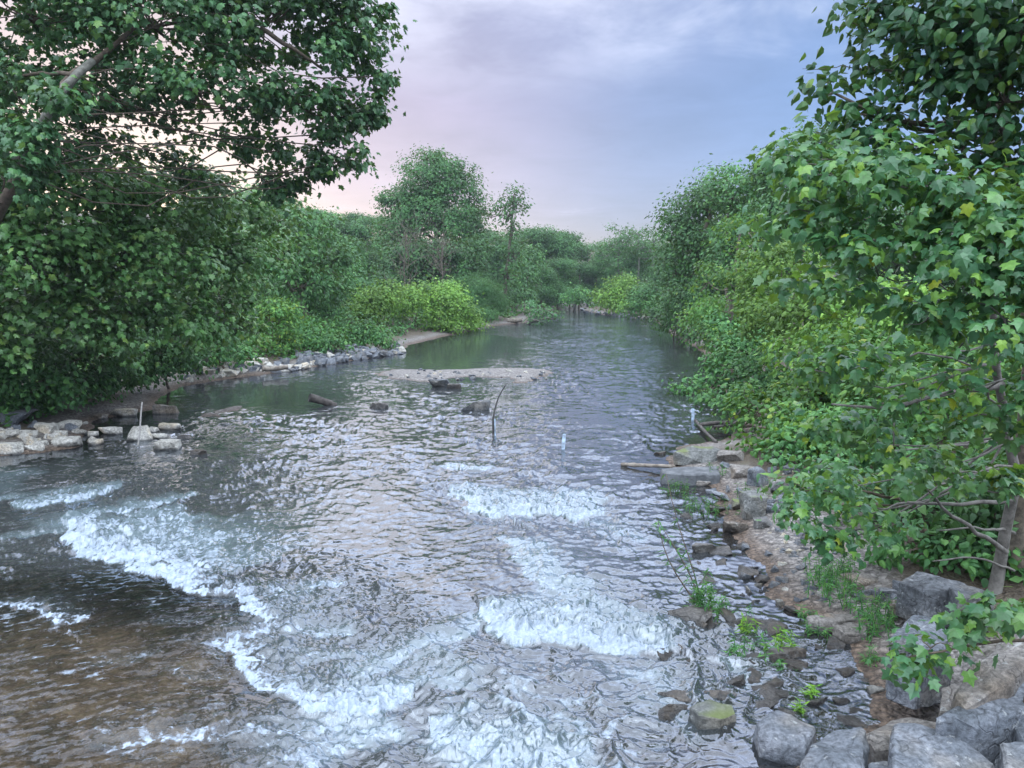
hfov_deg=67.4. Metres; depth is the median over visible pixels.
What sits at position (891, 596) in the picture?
stone
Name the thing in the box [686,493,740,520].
weed clump
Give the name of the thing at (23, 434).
rubble stone
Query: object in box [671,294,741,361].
shrub
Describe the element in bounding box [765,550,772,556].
cobble
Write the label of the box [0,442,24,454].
rock
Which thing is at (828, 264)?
forest tree
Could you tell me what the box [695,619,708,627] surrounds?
wet stone
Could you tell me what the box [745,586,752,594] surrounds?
cobble
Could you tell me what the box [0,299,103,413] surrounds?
shrub
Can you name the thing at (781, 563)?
cobble
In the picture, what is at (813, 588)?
cobble
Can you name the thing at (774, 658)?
wet stone
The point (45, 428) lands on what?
rock
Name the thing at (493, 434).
dead branch
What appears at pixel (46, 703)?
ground
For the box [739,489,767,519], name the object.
rock
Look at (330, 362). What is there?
riprap stone
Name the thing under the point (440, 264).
bare tree
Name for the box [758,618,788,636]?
wet stone
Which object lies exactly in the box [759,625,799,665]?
weed clump
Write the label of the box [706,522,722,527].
wet stone
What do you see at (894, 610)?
rock
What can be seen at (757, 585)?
cobble
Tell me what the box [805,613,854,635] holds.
rock
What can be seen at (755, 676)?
wet stone
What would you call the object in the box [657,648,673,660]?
wet stone
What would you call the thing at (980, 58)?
vine covered tree
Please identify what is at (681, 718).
wet stone
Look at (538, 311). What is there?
bush
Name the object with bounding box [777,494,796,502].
stone
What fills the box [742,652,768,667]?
wet stone
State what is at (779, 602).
cobble
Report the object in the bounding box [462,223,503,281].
forest tree
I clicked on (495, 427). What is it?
pipe
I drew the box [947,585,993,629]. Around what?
rock
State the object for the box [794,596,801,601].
cobble
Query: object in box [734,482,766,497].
weed clump
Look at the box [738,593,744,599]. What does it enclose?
cobble
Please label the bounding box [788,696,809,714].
weed clump
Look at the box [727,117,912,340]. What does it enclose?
tree
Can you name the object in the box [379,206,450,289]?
bare tree
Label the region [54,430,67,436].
rubble stone
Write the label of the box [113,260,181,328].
forest tree
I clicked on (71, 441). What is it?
rock
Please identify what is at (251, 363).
shore stone
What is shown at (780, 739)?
rock
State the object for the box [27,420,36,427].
rubble stone
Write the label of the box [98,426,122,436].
rock
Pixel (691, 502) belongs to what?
weed clump
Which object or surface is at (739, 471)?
rock
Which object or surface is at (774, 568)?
cobble
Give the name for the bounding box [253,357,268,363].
shore stone
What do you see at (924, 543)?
shrub
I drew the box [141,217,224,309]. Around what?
forest tree
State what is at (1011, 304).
forest tree
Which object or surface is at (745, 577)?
cobble
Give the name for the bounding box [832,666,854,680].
wet stone
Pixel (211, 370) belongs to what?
shore stone
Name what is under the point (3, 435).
rubble stone
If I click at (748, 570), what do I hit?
wet stone
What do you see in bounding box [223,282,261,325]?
forest tree
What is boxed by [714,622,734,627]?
wet stone
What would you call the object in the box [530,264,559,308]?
forest tree
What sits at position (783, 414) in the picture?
shrub
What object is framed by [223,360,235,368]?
shore stone
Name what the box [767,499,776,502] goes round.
stone
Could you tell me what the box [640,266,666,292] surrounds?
forest tree
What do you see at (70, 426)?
rubble stone
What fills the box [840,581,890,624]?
weed clump
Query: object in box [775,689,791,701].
wet stone
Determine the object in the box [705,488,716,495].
rock
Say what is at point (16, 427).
rock
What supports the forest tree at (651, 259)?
on the ground at (46, 703)
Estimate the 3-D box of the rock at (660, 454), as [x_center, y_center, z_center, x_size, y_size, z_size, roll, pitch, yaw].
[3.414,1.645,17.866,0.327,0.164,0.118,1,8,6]
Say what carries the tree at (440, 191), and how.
on the ground at (46, 703)
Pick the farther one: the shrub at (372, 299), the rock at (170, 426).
the shrub at (372, 299)
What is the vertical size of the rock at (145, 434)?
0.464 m
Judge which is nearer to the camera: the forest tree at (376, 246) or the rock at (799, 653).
the rock at (799, 653)
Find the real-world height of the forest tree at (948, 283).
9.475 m
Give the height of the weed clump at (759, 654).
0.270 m
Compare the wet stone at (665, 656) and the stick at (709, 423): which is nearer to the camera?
the wet stone at (665, 656)
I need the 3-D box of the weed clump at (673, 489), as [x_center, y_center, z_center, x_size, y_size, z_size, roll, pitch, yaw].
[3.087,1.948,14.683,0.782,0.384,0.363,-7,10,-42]
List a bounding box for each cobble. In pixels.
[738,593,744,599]
[739,572,751,581]
[741,543,749,550]
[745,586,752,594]
[753,583,761,587]
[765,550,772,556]
[768,581,780,587]
[770,565,778,572]
[774,527,783,531]
[775,576,788,582]
[775,599,784,605]
[778,561,786,565]
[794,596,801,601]
[795,562,806,570]
[800,579,808,585]
[807,585,818,589]
[817,591,825,596]
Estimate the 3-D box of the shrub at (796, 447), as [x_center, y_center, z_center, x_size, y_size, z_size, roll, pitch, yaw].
[6.486,1.116,14.586,3.354,1.778,3.690,0,8,0]
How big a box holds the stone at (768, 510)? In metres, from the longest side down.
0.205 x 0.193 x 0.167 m
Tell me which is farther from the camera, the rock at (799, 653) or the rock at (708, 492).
the rock at (708, 492)
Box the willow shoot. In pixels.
[653,474,702,604]
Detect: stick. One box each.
[620,463,674,467]
[694,419,717,442]
[699,421,730,426]
[712,409,740,429]
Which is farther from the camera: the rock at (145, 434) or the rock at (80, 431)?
the rock at (80, 431)
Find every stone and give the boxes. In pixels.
[0,430,8,438]
[16,432,28,437]
[21,436,35,444]
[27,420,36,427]
[27,430,38,437]
[47,432,62,438]
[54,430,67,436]
[64,423,77,430]
[183,376,193,381]
[206,369,215,372]
[220,368,239,376]
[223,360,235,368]
[235,367,247,372]
[245,361,258,366]
[247,366,257,371]
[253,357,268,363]
[280,358,289,363]
[299,356,312,362]
[314,358,327,365]
[326,351,333,357]
[326,357,334,364]
[336,355,344,362]
[351,353,361,360]
[380,351,391,355]
[392,346,405,352]
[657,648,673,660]
[658,704,687,724]
[658,712,676,725]
[678,513,691,520]
[694,561,700,566]
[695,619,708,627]
[699,575,716,586]
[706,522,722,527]
[706,617,714,629]
[709,545,732,560]
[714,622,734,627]
[715,558,727,568]
[717,608,735,622]
[717,691,744,713]
[720,461,729,467]
[725,485,729,492]
[726,674,745,689]
[732,616,761,632]
[736,565,758,576]
[741,699,778,720]
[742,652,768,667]
[746,667,761,684]
[751,574,769,583]
[751,684,783,705]
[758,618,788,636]
[761,649,786,665]
[762,677,783,688]
[766,508,772,512]
[767,466,776,472]
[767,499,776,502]
[771,636,786,642]
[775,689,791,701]
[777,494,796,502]
[778,659,808,679]
[778,707,797,717]
[782,660,809,676]
[783,605,797,612]
[795,704,820,723]
[806,696,827,710]
[807,639,817,644]
[815,643,826,651]
[826,635,845,653]
[831,697,852,706]
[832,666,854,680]
[836,715,867,729]
[848,707,862,717]
[852,589,871,601]
[854,678,868,686]
[863,712,869,718]
[883,593,896,602]
[892,580,900,590]
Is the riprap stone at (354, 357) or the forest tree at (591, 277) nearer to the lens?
the riprap stone at (354, 357)
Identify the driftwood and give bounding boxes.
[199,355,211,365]
[261,364,287,371]
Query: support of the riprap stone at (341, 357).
on the ground at (46, 703)
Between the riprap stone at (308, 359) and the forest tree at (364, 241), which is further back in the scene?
the forest tree at (364, 241)
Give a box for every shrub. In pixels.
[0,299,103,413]
[0,382,63,423]
[29,319,169,411]
[119,317,223,389]
[193,319,264,371]
[238,294,314,356]
[273,302,358,354]
[312,298,406,350]
[331,275,413,328]
[382,276,437,326]
[415,274,486,331]
[440,313,494,334]
[441,269,512,323]
[496,286,546,313]
[531,286,566,308]
[554,280,598,311]
[582,267,649,314]
[611,275,669,319]
[638,276,710,348]
[661,341,775,419]
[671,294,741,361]
[695,306,793,393]
[705,367,842,457]
[725,238,842,363]
[751,394,925,486]
[754,267,967,417]
[756,449,946,544]
[786,294,1021,466]
[828,507,1023,587]
[832,429,1020,558]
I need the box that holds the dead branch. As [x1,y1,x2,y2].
[492,383,506,435]
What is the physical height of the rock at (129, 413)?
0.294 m
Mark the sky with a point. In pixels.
(600, 108)
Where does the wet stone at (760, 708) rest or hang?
on the ground at (46, 703)
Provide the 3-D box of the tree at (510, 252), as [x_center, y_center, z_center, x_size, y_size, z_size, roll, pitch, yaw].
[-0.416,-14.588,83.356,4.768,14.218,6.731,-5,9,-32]
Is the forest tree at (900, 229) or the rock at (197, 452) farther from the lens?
the forest tree at (900, 229)
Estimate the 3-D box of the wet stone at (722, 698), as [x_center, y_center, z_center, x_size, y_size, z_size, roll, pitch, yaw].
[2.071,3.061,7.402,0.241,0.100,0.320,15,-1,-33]
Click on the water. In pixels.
(480, 595)
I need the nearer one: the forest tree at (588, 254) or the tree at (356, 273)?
the tree at (356, 273)
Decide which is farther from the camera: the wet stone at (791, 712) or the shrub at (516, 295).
the shrub at (516, 295)
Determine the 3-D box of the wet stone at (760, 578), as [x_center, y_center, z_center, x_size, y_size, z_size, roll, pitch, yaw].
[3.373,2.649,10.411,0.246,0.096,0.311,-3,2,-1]
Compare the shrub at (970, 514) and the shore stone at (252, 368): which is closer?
the shrub at (970, 514)
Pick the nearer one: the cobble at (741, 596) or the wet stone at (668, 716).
the wet stone at (668, 716)
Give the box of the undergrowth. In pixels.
[0,260,1023,582]
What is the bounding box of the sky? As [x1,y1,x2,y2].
[0,0,1023,247]
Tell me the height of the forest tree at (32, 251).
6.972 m
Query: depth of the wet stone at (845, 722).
7.00 m
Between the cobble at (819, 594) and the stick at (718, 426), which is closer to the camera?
the cobble at (819, 594)
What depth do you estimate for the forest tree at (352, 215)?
124.32 m
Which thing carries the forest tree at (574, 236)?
on the ground at (46, 703)
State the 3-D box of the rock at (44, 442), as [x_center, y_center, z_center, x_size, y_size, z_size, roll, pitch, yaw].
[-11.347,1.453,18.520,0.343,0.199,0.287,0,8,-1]
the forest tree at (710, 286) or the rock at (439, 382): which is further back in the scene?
the forest tree at (710, 286)
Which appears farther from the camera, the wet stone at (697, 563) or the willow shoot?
the wet stone at (697, 563)
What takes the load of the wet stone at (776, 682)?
in the water
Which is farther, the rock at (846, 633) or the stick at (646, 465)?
the stick at (646, 465)
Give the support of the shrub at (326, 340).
on the ground at (46, 703)
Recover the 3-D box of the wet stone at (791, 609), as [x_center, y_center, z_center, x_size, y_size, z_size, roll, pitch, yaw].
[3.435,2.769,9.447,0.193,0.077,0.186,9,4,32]
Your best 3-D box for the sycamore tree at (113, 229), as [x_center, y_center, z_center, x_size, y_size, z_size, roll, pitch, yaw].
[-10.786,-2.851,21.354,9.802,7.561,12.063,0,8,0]
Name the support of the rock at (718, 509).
on the ground at (46, 703)
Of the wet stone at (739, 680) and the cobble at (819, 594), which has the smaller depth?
the wet stone at (739, 680)
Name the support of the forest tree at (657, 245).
on the ground at (46, 703)
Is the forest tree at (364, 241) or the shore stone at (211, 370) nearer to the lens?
the shore stone at (211, 370)
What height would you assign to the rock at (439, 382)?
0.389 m
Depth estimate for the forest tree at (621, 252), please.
122.89 m
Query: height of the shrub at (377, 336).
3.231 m
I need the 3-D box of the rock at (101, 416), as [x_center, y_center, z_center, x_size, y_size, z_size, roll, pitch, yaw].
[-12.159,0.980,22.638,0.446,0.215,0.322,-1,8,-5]
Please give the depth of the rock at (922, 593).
8.42 m
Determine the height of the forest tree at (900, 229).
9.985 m
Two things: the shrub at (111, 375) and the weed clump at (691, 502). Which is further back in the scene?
the shrub at (111, 375)
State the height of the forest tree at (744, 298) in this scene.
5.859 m
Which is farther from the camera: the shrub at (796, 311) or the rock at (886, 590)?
the shrub at (796, 311)
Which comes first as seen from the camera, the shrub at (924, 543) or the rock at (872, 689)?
the rock at (872, 689)
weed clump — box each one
[660,477,689,498]
[670,479,697,497]
[682,491,708,514]
[682,568,723,621]
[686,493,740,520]
[706,462,727,475]
[714,595,753,615]
[724,632,752,657]
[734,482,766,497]
[735,612,760,641]
[739,630,782,668]
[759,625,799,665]
[771,658,802,680]
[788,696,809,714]
[794,604,823,619]
[797,683,821,700]
[801,555,862,597]
[801,618,831,644]
[806,562,856,607]
[823,552,858,576]
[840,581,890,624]
[848,599,899,643]
[851,590,897,629]
[857,644,881,668]
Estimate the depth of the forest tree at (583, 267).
116.44 m
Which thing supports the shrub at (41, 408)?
on the ground at (46, 703)
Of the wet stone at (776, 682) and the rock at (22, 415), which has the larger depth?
the rock at (22, 415)
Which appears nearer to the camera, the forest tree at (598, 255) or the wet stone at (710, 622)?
the wet stone at (710, 622)
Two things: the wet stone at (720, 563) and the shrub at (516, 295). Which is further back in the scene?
the shrub at (516, 295)
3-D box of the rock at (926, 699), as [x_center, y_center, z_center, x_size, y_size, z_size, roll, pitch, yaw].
[3.809,2.550,7.136,0.948,0.620,0.524,-6,10,-40]
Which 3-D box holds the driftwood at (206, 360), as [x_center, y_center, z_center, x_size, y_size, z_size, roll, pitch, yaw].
[-12.499,-0.936,31.292,0.243,0.627,1.614,-5,9,-32]
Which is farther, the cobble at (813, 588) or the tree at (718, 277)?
the tree at (718, 277)
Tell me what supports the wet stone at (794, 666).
in the water
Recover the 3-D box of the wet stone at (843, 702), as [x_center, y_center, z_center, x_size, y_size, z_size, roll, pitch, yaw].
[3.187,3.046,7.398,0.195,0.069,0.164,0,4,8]
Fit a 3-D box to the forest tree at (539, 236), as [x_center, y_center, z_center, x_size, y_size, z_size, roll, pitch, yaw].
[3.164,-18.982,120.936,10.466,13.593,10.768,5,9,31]
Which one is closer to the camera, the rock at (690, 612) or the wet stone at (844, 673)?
the wet stone at (844, 673)
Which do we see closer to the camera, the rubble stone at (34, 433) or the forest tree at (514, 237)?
the rubble stone at (34, 433)
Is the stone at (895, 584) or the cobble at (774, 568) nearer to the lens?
the stone at (895, 584)
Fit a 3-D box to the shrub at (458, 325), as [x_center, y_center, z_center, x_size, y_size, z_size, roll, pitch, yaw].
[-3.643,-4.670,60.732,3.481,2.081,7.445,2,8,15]
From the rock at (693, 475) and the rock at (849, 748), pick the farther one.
the rock at (693, 475)
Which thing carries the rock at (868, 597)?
on the ground at (46, 703)
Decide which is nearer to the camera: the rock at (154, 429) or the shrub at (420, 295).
the rock at (154, 429)
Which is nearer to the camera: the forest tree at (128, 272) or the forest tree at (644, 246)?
the forest tree at (128, 272)
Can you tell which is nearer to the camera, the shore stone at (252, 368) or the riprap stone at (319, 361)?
the shore stone at (252, 368)
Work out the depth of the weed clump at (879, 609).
8.72 m
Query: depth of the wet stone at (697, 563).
10.98 m
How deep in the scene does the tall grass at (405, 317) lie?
60.21 m
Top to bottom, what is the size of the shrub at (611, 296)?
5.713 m
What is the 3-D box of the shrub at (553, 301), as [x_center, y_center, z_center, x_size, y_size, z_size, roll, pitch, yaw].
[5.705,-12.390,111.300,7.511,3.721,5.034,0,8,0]
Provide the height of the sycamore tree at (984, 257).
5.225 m
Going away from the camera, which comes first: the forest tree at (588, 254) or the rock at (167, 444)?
the rock at (167, 444)
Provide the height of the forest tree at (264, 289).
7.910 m
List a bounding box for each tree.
[0,0,416,223]
[0,136,313,385]
[4,218,44,287]
[35,221,122,302]
[78,221,165,296]
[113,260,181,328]
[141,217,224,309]
[177,279,221,319]
[191,220,270,310]
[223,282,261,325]
[224,231,291,304]
[231,196,367,329]
[285,225,381,318]
[295,211,347,241]
[305,205,337,218]
[324,206,359,253]
[332,211,374,245]
[336,232,372,279]
[337,213,382,256]
[354,247,388,289]
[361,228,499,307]
[363,231,403,273]
[365,141,494,301]
[365,213,395,250]
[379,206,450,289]
[402,204,475,282]
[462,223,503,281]
[469,231,522,289]
[476,179,534,297]
[487,229,537,272]
[495,237,552,310]
[507,263,542,295]
[516,222,561,289]
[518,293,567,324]
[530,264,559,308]
[532,223,584,285]
[540,230,590,285]
[543,255,579,308]
[562,261,596,307]
[570,238,591,285]
[573,242,611,264]
[578,258,609,299]
[584,239,623,280]
[588,218,644,281]
[594,265,621,289]
[602,230,651,297]
[602,240,635,276]
[612,223,664,286]
[615,258,648,289]
[626,227,673,285]
[633,240,663,280]
[639,161,741,335]
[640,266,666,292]
[647,240,685,290]
[659,217,725,306]
[676,208,781,365]
[685,153,785,322]
[692,197,752,300]
[707,189,794,295]
[712,262,768,323]
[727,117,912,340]
[736,109,1023,594]
[776,183,870,274]
[786,259,845,326]
[787,0,1023,576]
[819,205,908,289]
[851,278,914,331]
[856,202,954,293]
[895,218,998,296]
[928,281,973,305]
[999,286,1019,321]
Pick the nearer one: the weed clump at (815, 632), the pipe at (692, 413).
the weed clump at (815, 632)
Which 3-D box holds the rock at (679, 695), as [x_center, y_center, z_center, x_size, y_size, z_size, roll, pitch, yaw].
[1.812,3.153,7.457,0.775,0.306,0.276,0,8,0]
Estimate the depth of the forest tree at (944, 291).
35.74 m
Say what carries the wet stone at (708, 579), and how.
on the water
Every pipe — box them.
[494,419,495,435]
[561,434,565,448]
[691,409,694,419]
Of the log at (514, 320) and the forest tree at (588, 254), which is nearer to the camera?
the log at (514, 320)
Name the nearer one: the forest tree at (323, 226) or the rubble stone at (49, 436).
the rubble stone at (49, 436)
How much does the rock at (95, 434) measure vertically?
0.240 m
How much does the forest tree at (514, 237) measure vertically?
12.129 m
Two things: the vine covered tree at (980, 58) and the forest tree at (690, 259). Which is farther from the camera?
the forest tree at (690, 259)
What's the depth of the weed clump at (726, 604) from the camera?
9.36 m
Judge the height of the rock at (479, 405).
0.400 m
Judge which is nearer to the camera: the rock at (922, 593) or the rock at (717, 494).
the rock at (922, 593)
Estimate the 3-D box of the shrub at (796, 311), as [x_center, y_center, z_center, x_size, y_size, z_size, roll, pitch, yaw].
[9.283,-2.365,25.782,3.937,5.826,7.102,0,8,0]
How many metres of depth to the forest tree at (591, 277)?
120.09 m
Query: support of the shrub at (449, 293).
on the ground at (46, 703)
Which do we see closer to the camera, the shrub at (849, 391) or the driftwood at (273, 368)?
the shrub at (849, 391)
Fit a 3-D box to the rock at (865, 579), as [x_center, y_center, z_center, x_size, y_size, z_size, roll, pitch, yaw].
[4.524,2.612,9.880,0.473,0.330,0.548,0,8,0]
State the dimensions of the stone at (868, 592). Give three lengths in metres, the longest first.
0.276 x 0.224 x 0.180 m
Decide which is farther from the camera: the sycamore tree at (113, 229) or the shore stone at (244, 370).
the shore stone at (244, 370)
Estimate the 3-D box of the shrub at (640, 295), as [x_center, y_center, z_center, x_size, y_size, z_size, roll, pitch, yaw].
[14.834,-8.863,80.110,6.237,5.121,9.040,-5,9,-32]
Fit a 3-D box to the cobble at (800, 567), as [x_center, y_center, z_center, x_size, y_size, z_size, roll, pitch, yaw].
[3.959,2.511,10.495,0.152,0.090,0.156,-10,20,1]
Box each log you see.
[308,393,336,405]
[507,318,521,322]
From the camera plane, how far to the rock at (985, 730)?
5.69 m
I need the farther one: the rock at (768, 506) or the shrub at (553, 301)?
the shrub at (553, 301)
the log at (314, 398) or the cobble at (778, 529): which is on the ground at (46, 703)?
the cobble at (778, 529)
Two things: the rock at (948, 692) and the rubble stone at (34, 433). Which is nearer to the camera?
the rock at (948, 692)
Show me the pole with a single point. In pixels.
(140, 420)
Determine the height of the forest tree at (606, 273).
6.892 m
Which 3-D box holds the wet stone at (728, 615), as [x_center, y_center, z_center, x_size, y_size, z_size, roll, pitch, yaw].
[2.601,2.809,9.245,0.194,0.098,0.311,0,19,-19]
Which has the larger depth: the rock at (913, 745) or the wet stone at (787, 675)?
the wet stone at (787, 675)
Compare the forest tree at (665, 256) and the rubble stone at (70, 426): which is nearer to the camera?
the rubble stone at (70, 426)
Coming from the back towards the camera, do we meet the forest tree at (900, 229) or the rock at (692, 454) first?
the forest tree at (900, 229)
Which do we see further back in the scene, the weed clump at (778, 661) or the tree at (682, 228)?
the tree at (682, 228)
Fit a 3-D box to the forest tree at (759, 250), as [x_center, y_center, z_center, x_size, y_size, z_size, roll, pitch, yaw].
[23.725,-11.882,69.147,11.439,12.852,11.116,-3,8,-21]
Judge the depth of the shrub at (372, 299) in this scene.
53.32 m
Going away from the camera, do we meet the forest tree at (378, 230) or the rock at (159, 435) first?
the rock at (159, 435)
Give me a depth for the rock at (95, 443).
18.93 m
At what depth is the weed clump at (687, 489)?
14.67 m
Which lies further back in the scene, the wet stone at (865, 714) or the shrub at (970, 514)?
the shrub at (970, 514)
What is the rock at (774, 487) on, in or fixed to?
on the ground at (46, 703)
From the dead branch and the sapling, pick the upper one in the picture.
the dead branch
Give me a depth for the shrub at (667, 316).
51.52 m
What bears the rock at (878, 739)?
on the ground at (46, 703)
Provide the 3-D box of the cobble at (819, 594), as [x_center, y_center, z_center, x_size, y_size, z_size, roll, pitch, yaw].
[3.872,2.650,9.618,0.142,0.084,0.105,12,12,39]
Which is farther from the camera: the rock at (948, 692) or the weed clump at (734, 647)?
the weed clump at (734, 647)
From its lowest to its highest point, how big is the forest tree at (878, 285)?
4.009 m
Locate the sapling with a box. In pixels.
[865,586,1023,702]
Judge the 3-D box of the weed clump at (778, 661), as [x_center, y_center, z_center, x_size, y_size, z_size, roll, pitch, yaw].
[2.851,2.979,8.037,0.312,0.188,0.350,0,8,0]
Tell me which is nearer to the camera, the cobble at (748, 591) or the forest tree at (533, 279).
the cobble at (748, 591)
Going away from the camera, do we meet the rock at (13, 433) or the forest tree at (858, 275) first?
the rock at (13, 433)
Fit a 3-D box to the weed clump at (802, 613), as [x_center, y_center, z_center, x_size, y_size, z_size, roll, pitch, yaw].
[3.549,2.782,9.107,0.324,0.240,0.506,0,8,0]
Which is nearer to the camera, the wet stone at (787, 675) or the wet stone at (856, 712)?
the wet stone at (856, 712)
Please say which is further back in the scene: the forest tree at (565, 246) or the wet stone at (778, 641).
the forest tree at (565, 246)
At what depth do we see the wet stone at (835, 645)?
8.45 m
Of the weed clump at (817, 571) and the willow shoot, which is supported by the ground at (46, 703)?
the weed clump at (817, 571)
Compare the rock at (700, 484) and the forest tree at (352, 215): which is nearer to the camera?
the rock at (700, 484)
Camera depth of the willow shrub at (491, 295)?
72.69 m
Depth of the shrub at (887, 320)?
21.45 m
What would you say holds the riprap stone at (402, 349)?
on the ground at (46, 703)
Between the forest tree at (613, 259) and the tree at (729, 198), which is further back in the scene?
the forest tree at (613, 259)
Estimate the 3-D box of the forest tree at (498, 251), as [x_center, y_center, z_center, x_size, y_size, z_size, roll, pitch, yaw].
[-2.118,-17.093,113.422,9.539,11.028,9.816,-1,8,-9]
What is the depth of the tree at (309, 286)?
45.11 m
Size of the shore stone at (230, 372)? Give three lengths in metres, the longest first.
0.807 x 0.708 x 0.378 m
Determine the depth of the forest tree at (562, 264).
110.40 m
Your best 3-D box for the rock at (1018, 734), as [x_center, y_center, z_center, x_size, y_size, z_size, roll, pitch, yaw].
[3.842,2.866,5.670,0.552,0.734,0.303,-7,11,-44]
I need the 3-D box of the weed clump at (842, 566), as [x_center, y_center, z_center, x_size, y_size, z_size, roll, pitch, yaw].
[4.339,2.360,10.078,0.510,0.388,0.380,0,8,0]
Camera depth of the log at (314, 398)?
24.82 m
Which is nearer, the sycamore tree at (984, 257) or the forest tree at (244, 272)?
the sycamore tree at (984, 257)
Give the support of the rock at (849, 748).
on the ground at (46, 703)
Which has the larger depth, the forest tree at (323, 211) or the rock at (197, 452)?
the forest tree at (323, 211)
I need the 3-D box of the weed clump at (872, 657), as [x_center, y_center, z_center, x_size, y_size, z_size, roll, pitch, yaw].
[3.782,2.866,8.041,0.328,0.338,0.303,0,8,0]
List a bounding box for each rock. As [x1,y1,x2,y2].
[0,408,37,425]
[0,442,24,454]
[5,429,20,436]
[6,425,20,429]
[24,445,44,450]
[32,440,48,445]
[34,422,59,433]
[51,436,82,446]
[58,419,82,428]
[71,429,86,434]
[88,431,98,438]
[88,438,103,447]
[91,413,107,418]
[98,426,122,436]
[110,408,137,418]
[126,425,152,440]
[150,427,160,432]
[152,404,179,415]
[152,433,167,438]
[154,439,181,450]
[158,422,181,430]
[177,435,190,438]
[189,449,206,454]
[369,403,387,408]
[428,379,449,386]
[446,383,460,388]
[460,400,490,411]
[652,451,665,456]
[658,690,737,715]
[660,466,719,487]
[668,605,711,621]
[673,445,720,465]
[686,699,737,742]
[692,543,716,556]
[696,481,710,487]
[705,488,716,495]
[708,505,725,511]
[712,491,729,500]
[716,450,744,461]
[722,521,748,533]
[729,464,753,478]
[731,499,739,509]
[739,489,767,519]
[746,466,768,486]
[752,710,815,767]
[753,516,772,529]
[767,503,779,512]
[768,647,806,665]
[770,479,789,492]
[783,464,803,474]
[800,727,869,767]
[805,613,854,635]
[832,622,866,644]
[843,569,877,590]
[861,595,876,602]
[866,685,885,694]
[866,717,935,763]
[867,761,887,767]
[877,587,897,602]
[885,615,950,709]
[886,600,904,621]
[887,723,994,767]
[895,571,965,627]
[935,683,1023,764]
[938,684,960,716]
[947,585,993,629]
[951,634,1023,709]
[998,742,1023,767]
[1012,722,1023,741]
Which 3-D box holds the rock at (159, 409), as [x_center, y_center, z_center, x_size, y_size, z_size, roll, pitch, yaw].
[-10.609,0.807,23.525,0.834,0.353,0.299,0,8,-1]
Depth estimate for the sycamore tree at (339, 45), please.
17.44 m
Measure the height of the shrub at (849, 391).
3.758 m
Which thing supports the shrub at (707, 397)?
on the ground at (46, 703)
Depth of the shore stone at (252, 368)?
33.45 m
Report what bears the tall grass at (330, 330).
on the ground at (46, 703)
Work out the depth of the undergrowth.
16.62 m
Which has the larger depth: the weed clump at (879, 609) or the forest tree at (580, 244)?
the forest tree at (580, 244)
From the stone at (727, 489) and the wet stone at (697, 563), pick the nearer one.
the wet stone at (697, 563)
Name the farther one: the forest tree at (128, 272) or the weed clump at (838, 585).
the forest tree at (128, 272)
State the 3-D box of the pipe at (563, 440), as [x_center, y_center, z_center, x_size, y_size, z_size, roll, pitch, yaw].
[1.228,1.543,18.463,0.084,0.654,0.246,3,8,22]
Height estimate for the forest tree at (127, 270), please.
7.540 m
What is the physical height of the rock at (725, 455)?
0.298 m
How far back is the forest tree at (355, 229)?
114.20 m
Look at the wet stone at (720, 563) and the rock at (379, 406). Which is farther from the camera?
the rock at (379, 406)
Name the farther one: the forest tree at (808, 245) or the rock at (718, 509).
the forest tree at (808, 245)
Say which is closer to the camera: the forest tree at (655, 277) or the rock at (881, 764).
the rock at (881, 764)
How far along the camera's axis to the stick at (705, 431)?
20.03 m
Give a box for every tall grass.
[275,316,384,343]
[374,300,476,325]
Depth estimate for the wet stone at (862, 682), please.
7.76 m
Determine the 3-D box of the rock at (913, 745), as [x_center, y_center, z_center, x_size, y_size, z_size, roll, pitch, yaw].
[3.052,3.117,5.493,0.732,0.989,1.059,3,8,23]
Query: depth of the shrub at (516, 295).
86.51 m
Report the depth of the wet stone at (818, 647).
8.44 m
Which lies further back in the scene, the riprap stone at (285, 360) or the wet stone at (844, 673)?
the riprap stone at (285, 360)
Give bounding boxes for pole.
[137,402,142,444]
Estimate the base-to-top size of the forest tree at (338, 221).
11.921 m
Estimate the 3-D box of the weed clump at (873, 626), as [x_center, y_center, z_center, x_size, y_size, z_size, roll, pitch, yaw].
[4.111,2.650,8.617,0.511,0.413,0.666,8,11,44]
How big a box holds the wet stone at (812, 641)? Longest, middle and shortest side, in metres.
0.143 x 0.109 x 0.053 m
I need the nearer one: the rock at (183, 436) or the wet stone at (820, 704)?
the wet stone at (820, 704)
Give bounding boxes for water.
[0,299,802,767]
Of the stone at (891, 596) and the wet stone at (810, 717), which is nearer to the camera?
the wet stone at (810, 717)
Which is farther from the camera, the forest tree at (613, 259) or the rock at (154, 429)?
the forest tree at (613, 259)
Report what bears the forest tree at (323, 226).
on the ground at (46, 703)
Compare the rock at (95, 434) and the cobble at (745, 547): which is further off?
the rock at (95, 434)
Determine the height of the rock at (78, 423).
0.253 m
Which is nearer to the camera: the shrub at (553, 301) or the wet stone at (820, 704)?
the wet stone at (820, 704)
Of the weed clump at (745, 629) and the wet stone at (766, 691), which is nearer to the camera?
the wet stone at (766, 691)
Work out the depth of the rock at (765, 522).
12.22 m
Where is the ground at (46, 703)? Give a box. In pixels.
[0,213,1023,767]
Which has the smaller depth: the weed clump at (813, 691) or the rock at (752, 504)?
the weed clump at (813, 691)
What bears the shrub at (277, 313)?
on the ground at (46, 703)
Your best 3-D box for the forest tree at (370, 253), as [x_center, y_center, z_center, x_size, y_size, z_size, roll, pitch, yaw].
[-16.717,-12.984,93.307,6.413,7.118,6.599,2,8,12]
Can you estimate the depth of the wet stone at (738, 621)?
9.02 m

